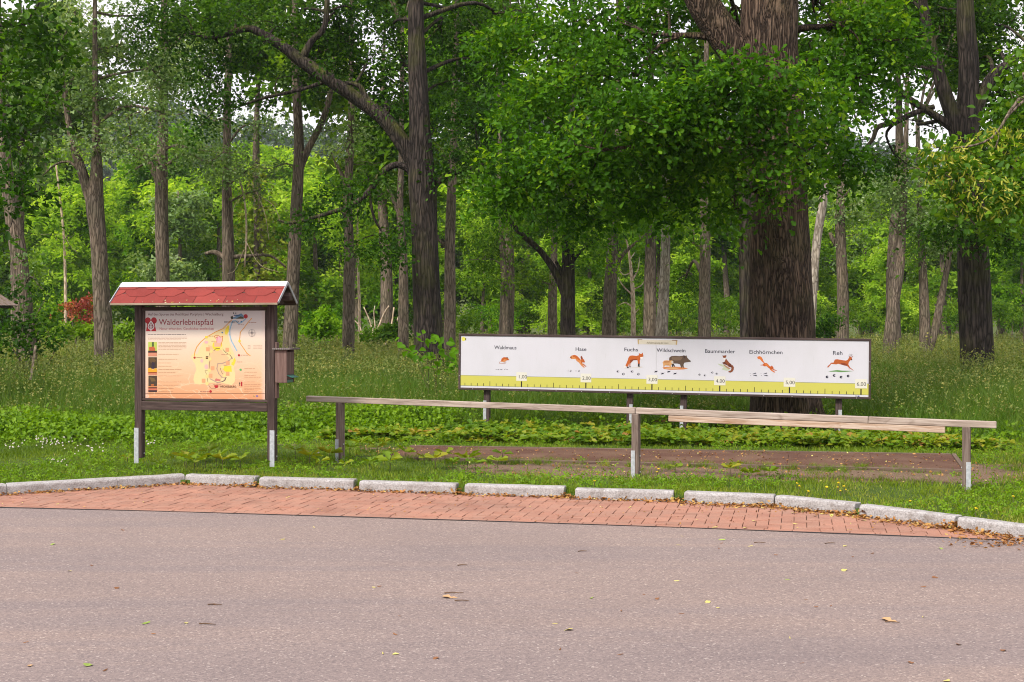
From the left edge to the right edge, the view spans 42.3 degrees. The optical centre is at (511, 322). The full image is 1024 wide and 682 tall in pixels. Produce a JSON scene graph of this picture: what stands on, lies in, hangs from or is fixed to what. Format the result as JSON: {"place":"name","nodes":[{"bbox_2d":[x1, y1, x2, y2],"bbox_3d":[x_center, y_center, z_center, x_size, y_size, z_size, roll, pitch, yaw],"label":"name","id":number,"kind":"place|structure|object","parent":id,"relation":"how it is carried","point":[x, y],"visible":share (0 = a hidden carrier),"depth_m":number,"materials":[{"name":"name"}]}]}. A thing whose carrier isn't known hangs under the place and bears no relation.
{"place":"outdoors","nodes":[
{"label":"outdoors","id":0,"kind":"place"},
{"bbox_2d":[0,484,1016,538],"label":"brick paving","id":1,"kind":"structure","parent":0,"point":[202,499],"depth_m":12.12,"materials":[{"name":"red brick"}]},
{"bbox_2d":[0,444,1023,549],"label":"leaf litter","id":2,"kind":"object","parent":1,"relation":"on","point":[951,525],"visible":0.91,"depth_m":12.60,"materials":[{"name":"brown plant"}]},
{"bbox_2d":[1,132,1017,332],"bbox_3d":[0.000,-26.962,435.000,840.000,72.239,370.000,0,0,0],"label":"hill","id":3,"kind":"structure","parent":0,"point":[850,329],"depth_m":268.84,"materials":[{"name":"green plant"}]},
{"bbox_2d":[30,95,945,274],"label":"hill forest","id":4,"kind":"object","parent":3,"relation":"on","point":[106,172],"visible":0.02,"depth_m":419.30,"materials":[{"name":"green plant"}]},
{"bbox_2d":[0,507,1023,681],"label":"road","id":5,"kind":"structure","parent":0,"point":[303,600],"depth_m":8.04,"materials":[{"name":"grey asphalt"}]},
{"bbox_2d":[2,507,1001,539],"bbox_3d":[-1.235,1.696,11.450,10.415,0.001,0.186,0,0,12],"label":"road joint","id":6,"kind":"object","parent":5,"relation":"on","point":[512,521],"visible":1,"depth_m":11.28,"materials":[{"name":"black asphalt"}]},
{"bbox_2d":[0,334,1023,442],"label":"meadow grass","id":7,"kind":"structure","parent":0,"point":[867,409],"depth_m":22.48,"materials":[{"name":"green plant"}]},
{"bbox_2d":[0,337,1023,522],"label":"lawn","id":8,"kind":"structure","parent":0,"point":[504,467],"depth_m":14.59,"materials":[{"name":"green plant"}]},
{"bbox_2d":[0,274,73,372],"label":"dark bush","id":9,"kind":"object","parent":8,"relation":"on","point":[22,328],"visible":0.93,"depth_m":31.09,"materials":[{"name":"green plant"}]},
{"bbox_2d":[0,0,96,268],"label":"oak tree","id":10,"kind":"object","parent":8,"relation":"on","point":[30,35],"visible":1,"depth_m":23.84,"materials":[{"name":"green plant"}]},
{"bbox_2d":[0,134,115,336],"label":"woodland tree","id":11,"kind":"object","parent":8,"relation":"on","point":[81,261],"visible":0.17,"depth_m":102.01,"materials":[{"name":"green plant"}]},
{"bbox_2d":[30,165,88,341],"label":"birch tree","id":12,"kind":"object","parent":8,"relation":"on","point":[62,231],"visible":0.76,"depth_m":75.95,"materials":[{"name":"green plant"}]},
{"bbox_2d":[6,477,116,493],"bbox_3d":[-4.537,1.707,13.371,1.063,0.223,0.133,0,1,-29],"label":"kerb stone","id":13,"kind":"object","parent":8,"relation":"on","point":[40,486],"visible":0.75,"depth_m":13.31,"materials":[{"name":"concrete"}]},
{"bbox_2d":[0,0,135,372],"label":"grove tree","id":14,"kind":"object","parent":8,"relation":"on","point":[20,267],"visible":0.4,"depth_m":33.83,"materials":[{"name":"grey plant"}]},
{"bbox_2d":[2,0,136,347],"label":"woodland tree","id":15,"kind":"object","parent":8,"relation":"on","point":[48,132],"visible":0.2,"depth_m":57.72,"materials":[{"name":"green plant"}]},
{"bbox_2d":[50,292,93,355],"bbox_3d":[-18.214,0.169,55.943,2.138,2.987,1.568,0,0,18],"label":"maple shrub","id":16,"kind":"object","parent":8,"relation":"on","point":[86,305],"visible":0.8,"depth_m":55.90,"materials":[{"name":"red plant"}]},
{"bbox_2d":[24,181,120,335],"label":"woodland tree","id":17,"kind":"object","parent":8,"relation":"on","point":[78,289],"visible":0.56,"depth_m":91.53,"materials":[{"name":"green plant"}]},
{"bbox_2d":[36,319,118,357],"bbox_3d":[-17.618,0.676,53.891,3.538,1.992,1.800,0,0,0],"label":"leafy bush","id":18,"kind":"object","parent":8,"relation":"on","point":[86,331],"visible":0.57,"depth_m":53.84,"materials":[{"name":"green plant"}]},
{"bbox_2d":[10,0,206,367],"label":"grove tree","id":19,"kind":"object","parent":8,"relation":"on","point":[92,188],"visible":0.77,"depth_m":36.88,"materials":[{"name":"green plant"}]},
{"bbox_2d":[84,162,196,325],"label":"woodland tree","id":20,"kind":"object","parent":8,"relation":"on","point":[116,258],"visible":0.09,"depth_m":109.27,"materials":[{"name":"green plant"}]},
{"bbox_2d":[115,473,184,488],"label":"kerb stone","id":21,"kind":"object","parent":8,"relation":"on","point":[141,480],"visible":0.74,"depth_m":13.73,"materials":[{"name":"concrete"}]},
{"bbox_2d":[109,186,216,306],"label":"woodland tree","id":22,"kind":"object","parent":8,"relation":"on","point":[179,223],"visible":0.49,"depth_m":87.99,"materials":[{"name":"green plant"}]},
{"bbox_2d":[107,120,221,322],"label":"woodland tree","id":23,"kind":"object","parent":8,"relation":"on","point":[142,177],"visible":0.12,"depth_m":104.21,"materials":[{"name":"green plant"}]},
{"bbox_2d":[116,175,212,305],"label":"woodland tree","id":24,"kind":"object","parent":8,"relation":"on","point":[138,222],"visible":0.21,"depth_m":97.89,"materials":[{"name":"green plant"}]},
{"bbox_2d":[82,0,260,306],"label":"grove tree","id":25,"kind":"object","parent":8,"relation":"on","point":[159,172],"visible":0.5,"depth_m":42.31,"materials":[{"name":"green plant"}]},
{"bbox_2d":[109,281,297,466],"bbox_3d":[-3.428,0.568,14.802,2.044,2.044,0.570,0,0,12],"label":"information kiosk","id":26,"kind":"object","parent":8,"relation":"on","point":[218,358],"visible":1,"depth_m":14.75,"materials":[{"name":"brown wood"}]},
{"bbox_2d":[272,342,299,398],"bbox_3d":[-2.491,0.530,14.619,0.223,0.620,0.283,0,0,12],"label":"leaflet box","id":27,"kind":"object","parent":26,"relation":"attached to","point":[284,365],"visible":1,"depth_m":14.53,"materials":[{"name":"brown wood"}]},
{"bbox_2d":[169,164,251,306],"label":"woodland tree","id":28,"kind":"object","parent":8,"relation":"on","point":[217,198],"visible":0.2,"depth_m":101.68,"materials":[{"name":"green plant"}]},
{"bbox_2d":[185,473,259,486],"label":"kerb stone","id":29,"kind":"object","parent":8,"relation":"on","point":[218,479],"visible":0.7,"depth_m":13.81,"materials":[{"name":"concrete"}]},
{"bbox_2d":[136,0,309,306],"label":"grove tree","id":30,"kind":"object","parent":8,"relation":"on","point":[227,256],"visible":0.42,"depth_m":45.82,"materials":[{"name":"green plant"}]},
{"bbox_2d":[211,175,310,326],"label":"woodland tree","id":31,"kind":"object","parent":8,"relation":"on","point":[277,200],"visible":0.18,"depth_m":89.40,"materials":[{"name":"green plant"}]},
{"bbox_2d":[214,145,310,325],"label":"woodland tree","id":32,"kind":"object","parent":8,"relation":"on","point":[265,157],"visible":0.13,"depth_m":122.71,"materials":[{"name":"green plant"}]},
{"bbox_2d":[213,150,313,344],"bbox_3d":[-12.146,-3.291,63.889,5.107,10.084,3.424,0,0,0],"label":"spruce tree","id":33,"kind":"object","parent":8,"relation":"on","point":[256,275],"visible":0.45,"depth_m":63.83,"materials":[{"name":"plant"}]},
{"bbox_2d":[145,0,397,280],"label":"woodland tree","id":34,"kind":"object","parent":8,"relation":"on","point":[245,64],"visible":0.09,"depth_m":65.91,"materials":[{"name":"green plant"}]},
{"bbox_2d":[216,140,331,273],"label":"woodland tree","id":35,"kind":"object","parent":8,"relation":"on","point":[310,162],"visible":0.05,"depth_m":145.74,"materials":[{"name":"green plant"}]},
{"bbox_2d":[234,197,338,326],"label":"woodland tree","id":36,"kind":"object","parent":8,"relation":"on","point":[323,257],"visible":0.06,"depth_m":111.03,"materials":[{"name":"green plant"}]},
{"bbox_2d":[240,0,362,357],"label":"grove tree","id":37,"kind":"object","parent":8,"relation":"on","point":[290,328],"visible":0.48,"depth_m":38.88,"materials":[{"name":"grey plant"}]},
{"bbox_2d":[259,476,356,489],"bbox_3d":[-2.088,1.707,13.573,1.015,0.224,0.133,0,1,12],"label":"kerb stone","id":38,"kind":"object","parent":8,"relation":"on","point":[332,483],"visible":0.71,"depth_m":13.52,"materials":[{"name":"concrete"}]},
{"bbox_2d":[264,174,363,331],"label":"woodland tree","id":39,"kind":"object","parent":8,"relation":"on","point":[308,279],"visible":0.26,"depth_m":92.76,"materials":[{"name":"green plant"}]},
{"bbox_2d":[298,303,341,353],"bbox_3d":[-7.853,0.418,55.056,2.332,2.493,2.120,0,0,-30],"label":"leafy bush","id":40,"kind":"object","parent":8,"relation":"on","point":[319,326],"visible":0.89,"depth_m":54.68,"materials":[{"name":"green plant"}]},
{"bbox_2d":[108,0,544,373],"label":"oak tree","id":41,"kind":"object","parent":8,"relation":"on","point":[414,146],"visible":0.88,"depth_m":35.95,"materials":[{"name":"green plant"}]},
{"bbox_2d":[304,0,380,360],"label":"grove tree","id":42,"kind":"object","parent":8,"relation":"on","point":[348,327],"visible":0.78,"depth_m":40.88,"materials":[{"name":"grey plant"}]},
{"bbox_2d":[323,202,378,341],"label":"tree","id":43,"kind":"object","parent":8,"relation":"on","point":[358,235],"visible":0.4,"depth_m":74.94,"materials":[{"name":"green plant"}]},
{"bbox_2d":[307,188,396,338],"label":"woodland tree","id":44,"kind":"object","parent":8,"relation":"on","point":[335,287],"visible":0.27,"depth_m":89.91,"materials":[{"name":"green plant"}]},
{"bbox_2d":[241,0,525,349],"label":"woodland tree","id":45,"kind":"object","parent":8,"relation":"on","point":[384,156],"visible":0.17,"depth_m":63.82,"materials":[{"name":"green plant"}]},
{"bbox_2d":[355,320,413,349],"bbox_3d":[-5.629,0.776,58.076,3.037,1.783,1.749,0,0,0],"label":"dark bush","id":46,"kind":"object","parent":8,"relation":"on","point":[386,332],"visible":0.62,"depth_m":57.73,"materials":[{"name":"green plant"}]},
{"bbox_2d":[366,0,434,355],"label":"grove tree","id":47,"kind":"object","parent":8,"relation":"on","point":[403,319],"visible":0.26,"depth_m":45.89,"materials":[{"name":"grey plant"}]},
{"bbox_2d":[361,201,443,324],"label":"woodland tree","id":48,"kind":"object","parent":8,"relation":"on","point":[396,282],"visible":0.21,"depth_m":105.33,"materials":[{"name":"green plant"}]},
{"bbox_2d":[359,480,458,493],"bbox_3d":[-1.034,1.709,13.275,1.008,0.223,0.133,0,0,13],"label":"kerb stone","id":49,"kind":"object","parent":8,"relation":"on","point":[384,485],"visible":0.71,"depth_m":13.22,"materials":[{"name":"concrete"}]},
{"bbox_2d":[395,330,458,398],"bbox_3d":[-1.497,0.901,23.470,1.175,1.544,0.918,0,0,0],"label":"knotweed plant","id":50,"kind":"object","parent":8,"relation":"on","point":[431,355],"visible":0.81,"depth_m":23.45,"materials":[{"name":"green plant"}]},
{"bbox_2d":[398,182,482,331],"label":"woodland tree","id":51,"kind":"object","parent":8,"relation":"on","point":[441,226],"visible":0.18,"depth_m":108.36,"materials":[{"name":"green plant"}]},
{"bbox_2d":[426,0,496,358],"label":"grove tree","id":52,"kind":"object","parent":8,"relation":"on","point":[449,295],"visible":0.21,"depth_m":40.87,"materials":[{"name":"grey plant"}]},
{"bbox_2d":[442,302,486,337],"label":"leafy bush","id":53,"kind":"object","parent":8,"relation":"on","point":[461,323],"visible":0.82,"depth_m":82.41,"materials":[{"name":"green plant"}]},
{"bbox_2d":[371,0,586,333],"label":"woodland tree","id":54,"kind":"object","parent":8,"relation":"on","point":[510,251],"visible":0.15,"depth_m":59.60,"materials":[{"name":"green plant"}]},
{"bbox_2d":[456,213,523,333],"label":"woodland tree","id":55,"kind":"object","parent":8,"relation":"on","point":[492,295],"visible":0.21,"depth_m":97.33,"materials":[{"name":"green plant"}]},
{"bbox_2d":[0,452,982,499],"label":"grass tufts","id":56,"kind":"object","parent":8,"relation":"on","point":[665,466],"visible":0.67,"depth_m":14.80,"materials":[{"name":"green plant"}]},
{"bbox_2d":[461,298,528,333],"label":"leafy bush","id":57,"kind":"object","parent":8,"relation":"on","point":[490,311],"visible":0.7,"depth_m":88.66,"materials":[{"name":"green plant"}]},
{"bbox_2d":[455,0,545,333],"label":"grove tree","id":58,"kind":"object","parent":8,"relation":"on","point":[502,270],"visible":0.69,"depth_m":57.85,"materials":[{"name":"green plant"}]},
{"bbox_2d":[0,329,1023,438],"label":"seed heads","id":59,"kind":"object","parent":8,"relation":"on","point":[307,342],"visible":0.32,"depth_m":25.09,"materials":[{"name":"green plant"}]},
{"bbox_2d":[0,400,1023,444],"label":"leafy weeds","id":60,"kind":"object","parent":8,"relation":"on","point":[27,424],"visible":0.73,"depth_m":19.24,"materials":[{"name":"green plant"}]},
{"bbox_2d":[465,483,565,496],"bbox_3d":[0.032,1.708,13.010,0.997,0.224,0.132,0,0,13],"label":"kerb stone","id":61,"kind":"object","parent":8,"relation":"on","point":[519,489],"visible":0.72,"depth_m":12.96,"materials":[{"name":"concrete"}]},
{"bbox_2d":[488,201,551,333],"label":"woodland tree","id":62,"kind":"object","parent":8,"relation":"on","point":[522,259],"visible":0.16,"depth_m":108.53,"materials":[{"name":"green plant"}]},
{"bbox_2d":[498,295,543,333],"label":"leafy bush","id":63,"kind":"object","parent":8,"relation":"on","point":[519,306],"visible":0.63,"depth_m":90.67,"materials":[{"name":"green plant"}]},
{"bbox_2d":[515,0,575,334],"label":"grove tree","id":64,"kind":"object","parent":8,"relation":"on","point":[552,306],"visible":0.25,"depth_m":60.83,"materials":[{"name":"grey plant"}]},
{"bbox_2d":[530,234,601,333],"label":"woodland tree","id":65,"kind":"object","parent":8,"relation":"on","point":[581,287],"visible":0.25,"depth_m":88.76,"materials":[{"name":"green plant"}]},
{"bbox_2d":[456,0,678,334],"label":"oak tree","id":66,"kind":"object","parent":8,"relation":"on","point":[564,276],"visible":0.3,"depth_m":49.43,"materials":[{"name":"green plant"}]},
{"bbox_2d":[541,199,621,334],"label":"woodland tree","id":67,"kind":"object","parent":8,"relation":"on","point":[587,273],"visible":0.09,"depth_m":92.44,"materials":[{"name":"green plant"}]},
{"bbox_2d":[575,487,673,501],"bbox_3d":[1.079,1.710,12.701,0.941,0.223,0.132,0,-1,11],"label":"kerb stone","id":68,"kind":"object","parent":8,"relation":"on","point":[600,493],"visible":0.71,"depth_m":12.65,"materials":[{"name":"concrete"}]},
{"bbox_2d":[509,0,740,335],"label":"woodland tree","id":69,"kind":"object","parent":8,"relation":"on","point":[649,318],"visible":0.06,"depth_m":63.65,"materials":[{"name":"green plant"}]},
{"bbox_2d":[602,0,689,335],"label":"grove tree","id":70,"kind":"object","parent":8,"relation":"on","point":[609,310],"visible":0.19,"depth_m":50.80,"materials":[{"name":"grey plant"}]},
{"bbox_2d":[306,396,996,491],"bbox_3d":[1.135,1.276,14.284,7.681,0.808,0.150,0,0,21],"label":"wooden rail","id":71,"kind":"object","parent":8,"relation":"on","point":[822,421],"visible":0.88,"depth_m":13.83,"materials":[{"name":"brown wood"}]},
{"bbox_2d":[616,180,691,331],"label":"woodland tree","id":72,"kind":"object","parent":8,"relation":"on","point":[639,291],"visible":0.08,"depth_m":94.46,"materials":[{"name":"green plant"}]},
{"bbox_2d":[458,334,870,430],"bbox_3d":[2.173,0.953,19.859,6.189,1.494,0.155,1,0,15],"label":"animal board","id":73,"kind":"object","parent":8,"relation":"on","point":[838,370],"visible":0.96,"depth_m":19.75,"materials":[{"name":"white plastic"}]},
{"bbox_2d":[638,295,697,335],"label":"leafy bush","id":74,"kind":"object","parent":8,"relation":"on","point":[673,318],"visible":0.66,"depth_m":82.92,"materials":[{"name":"green plant"}]},
{"bbox_2d":[316,417,1020,451],"bbox_3d":[1.907,1.563,19.009,9.310,0.281,4.382,0,0,0],"label":"seedling cover","id":75,"kind":"object","parent":8,"relation":"on","point":[492,430],"visible":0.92,"depth_m":18.04,"materials":[{"name":"green plant"}]},
{"bbox_2d":[630,2,712,347],"bbox_3d":[6.593,-8.189,53.744,9.182,19.908,5.882,0,0,33],"label":"grove tree","id":76,"kind":"object","parent":8,"relation":"on","point":[662,310],"visible":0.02,"depth_m":53.81,"materials":[{"name":"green plant"}]},
{"bbox_2d":[385,445,961,473],"bbox_3d":[1.911,1.647,15.932,6.864,0.078,1.832,0,0,9],"label":"jump pit","id":77,"kind":"object","parent":8,"relation":"on","point":[934,462],"visible":0.69,"depth_m":15.87,"materials":[{"name":"brown soil"}]},
{"bbox_2d":[668,223,725,335],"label":"woodland tree","id":78,"kind":"object","parent":8,"relation":"on","point":[679,259],"visible":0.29,"depth_m":91.44,"materials":[{"name":"green plant"}]},
{"bbox_2d":[655,0,740,336],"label":"grove tree","id":79,"kind":"object","parent":8,"relation":"on","point":[703,266],"visible":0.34,"depth_m":50.83,"materials":[{"name":"green plant"}]},
{"bbox_2d":[656,175,739,334],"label":"woodland tree","id":80,"kind":"object","parent":8,"relation":"on","point":[734,282],"visible":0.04,"depth_m":115.34,"materials":[{"name":"green plant"}]},
{"bbox_2d":[445,0,957,431],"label":"oak tree","id":81,"kind":"object","parent":8,"relation":"on","point":[754,45],"visible":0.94,"depth_m":19.80,"materials":[{"name":"green plant"}]},
{"bbox_2d":[671,163,740,336],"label":"woodland tree","id":82,"kind":"object","parent":8,"relation":"on","point":[724,254],"visible":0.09,"depth_m":107.68,"materials":[{"name":"green plant"}]},
{"bbox_2d":[684,490,775,505],"bbox_3d":[2.038,1.707,12.405,0.839,0.224,0.133,0,0,19],"label":"kerb stone","id":83,"kind":"object","parent":8,"relation":"on","point":[707,497],"visible":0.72,"depth_m":12.35,"materials":[{"name":"concrete"}]},
{"bbox_2d":[673,19,829,336],"bbox_3d":[4.215,-4.872,28.283,7.064,13.255,6.206,0,0,0],"label":"oak tree","id":84,"kind":"object","parent":8,"relation":"on","point":[743,249],"visible":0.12,"depth_m":26.87,"materials":[{"name":"green plant"}]},
{"bbox_2d":[775,495,860,514],"bbox_3d":[2.761,1.708,11.988,0.804,0.224,0.133,0,-1,42],"label":"kerb stone","id":85,"kind":"object","parent":8,"relation":"on","point":[811,503],"visible":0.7,"depth_m":11.94,"materials":[{"name":"concrete"}]},
{"bbox_2d":[816,306,846,337],"bbox_3d":[11.206,0.534,46.522,1.561,2.266,2.681,0,0,29],"label":"dark bush","id":86,"kind":"object","parent":8,"relation":"on","point":[827,330],"visible":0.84,"depth_m":46.00,"materials":[{"name":"green plant"}]},
{"bbox_2d":[809,214,856,330],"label":"woodland tree","id":87,"kind":"object","parent":8,"relation":"on","point":[826,250],"visible":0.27,"depth_m":96.07,"materials":[{"name":"green plant"}]},
{"bbox_2d":[811,1,877,329],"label":"grove tree","id":88,"kind":"object","parent":8,"relation":"on","point":[817,234],"visible":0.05,"depth_m":43.88,"materials":[{"name":"grey plant"}]},
{"bbox_2d":[809,0,899,337],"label":"grove tree","id":89,"kind":"object","parent":8,"relation":"on","point":[839,242],"visible":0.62,"depth_m":49.83,"materials":[{"name":"green plant"}]},
{"bbox_2d":[833,296,885,338],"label":"leafy bush","id":90,"kind":"object","parent":8,"relation":"on","point":[857,306],"visible":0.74,"depth_m":87.61,"materials":[{"name":"green plant"}]},
{"bbox_2d":[825,187,910,338],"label":"woodland tree","id":91,"kind":"object","parent":8,"relation":"on","point":[857,277],"visible":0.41,"depth_m":99.58,"materials":[{"name":"green plant"}]},
{"bbox_2d":[855,235,929,338],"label":"woodland tree","id":92,"kind":"object","parent":8,"relation":"on","point":[877,290],"visible":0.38,"depth_m":89.43,"materials":[{"name":"green plant"}]},
{"bbox_2d":[858,23,950,363],"bbox_3d":[14.053,-7.872,45.779,5.548,19.287,5.548,0,0,0],"label":"grove tree","id":93,"kind":"object","parent":8,"relation":"on","point":[901,202],"visible":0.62,"depth_m":46.85,"materials":[{"name":"green plant"}]},
{"bbox_2d":[798,0,1016,347],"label":"woodland tree","id":94,"kind":"object","parent":8,"relation":"on","point":[892,238],"visible":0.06,"depth_m":61.74,"materials":[{"name":"grey plant"}]},
{"bbox_2d":[859,504,961,525],"bbox_3d":[3.395,1.710,11.316,0.132,0.224,0.911,2,-1,-42],"label":"kerb stone","id":95,"kind":"object","parent":8,"relation":"on","point":[898,513],"visible":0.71,"depth_m":11.28,"materials":[{"name":"concrete"}]},
{"bbox_2d":[798,0,1023,377],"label":"oak tree","id":96,"kind":"object","parent":8,"relation":"on","point":[974,277],"visible":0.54,"depth_m":31.88,"materials":[{"name":"green plant"}]},
{"bbox_2d":[874,0,956,360],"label":"grove tree","id":97,"kind":"object","parent":8,"relation":"on","point":[925,326],"visible":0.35,"depth_m":47.88,"materials":[{"name":"green plant"}]},
{"bbox_2d":[879,180,1018,341],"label":"woodland tree","id":98,"kind":"object","parent":8,"relation":"on","point":[934,283],"visible":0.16,"depth_m":105.58,"materials":[{"name":"green plant"}]},
{"bbox_2d":[892,42,1023,256],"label":"lime tree","id":99,"kind":"object","parent":8,"relation":"on","point":[1005,178],"visible":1,"depth_m":12.88,"materials":[{"name":"green plant"}]},
{"bbox_2d":[896,0,1023,343],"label":"woodland tree","id":100,"kind":"object","parent":8,"relation":"on","point":[952,87],"visible":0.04,"depth_m":59.59,"materials":[{"name":"green plant"}]},
{"bbox_2d":[957,516,1023,537],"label":"kerb stone","id":101,"kind":"object","parent":8,"relation":"on","point":[1015,529],"visible":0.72,"depth_m":10.64,"materials":[{"name":"concrete"}]},
{"bbox_2d":[989,203,1023,339],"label":"woodland tree","id":102,"kind":"object","parent":8,"relation":"on","point":[1016,280],"visible":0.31,"depth_m":92.28,"materials":[{"name":"green plant"}]},
{"bbox_2d":[992,294,1023,338],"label":"leafy bush","id":103,"kind":"object","parent":8,"relation":"on","point":[1003,309],"visible":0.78,"depth_m":81.98,"materials":[{"name":"green plant"}]},
{"bbox_2d":[1,0,1023,171],"label":"sky","id":104,"kind":"structure","parent":0,"point":[891,134],"materials":[{"name":"white"}]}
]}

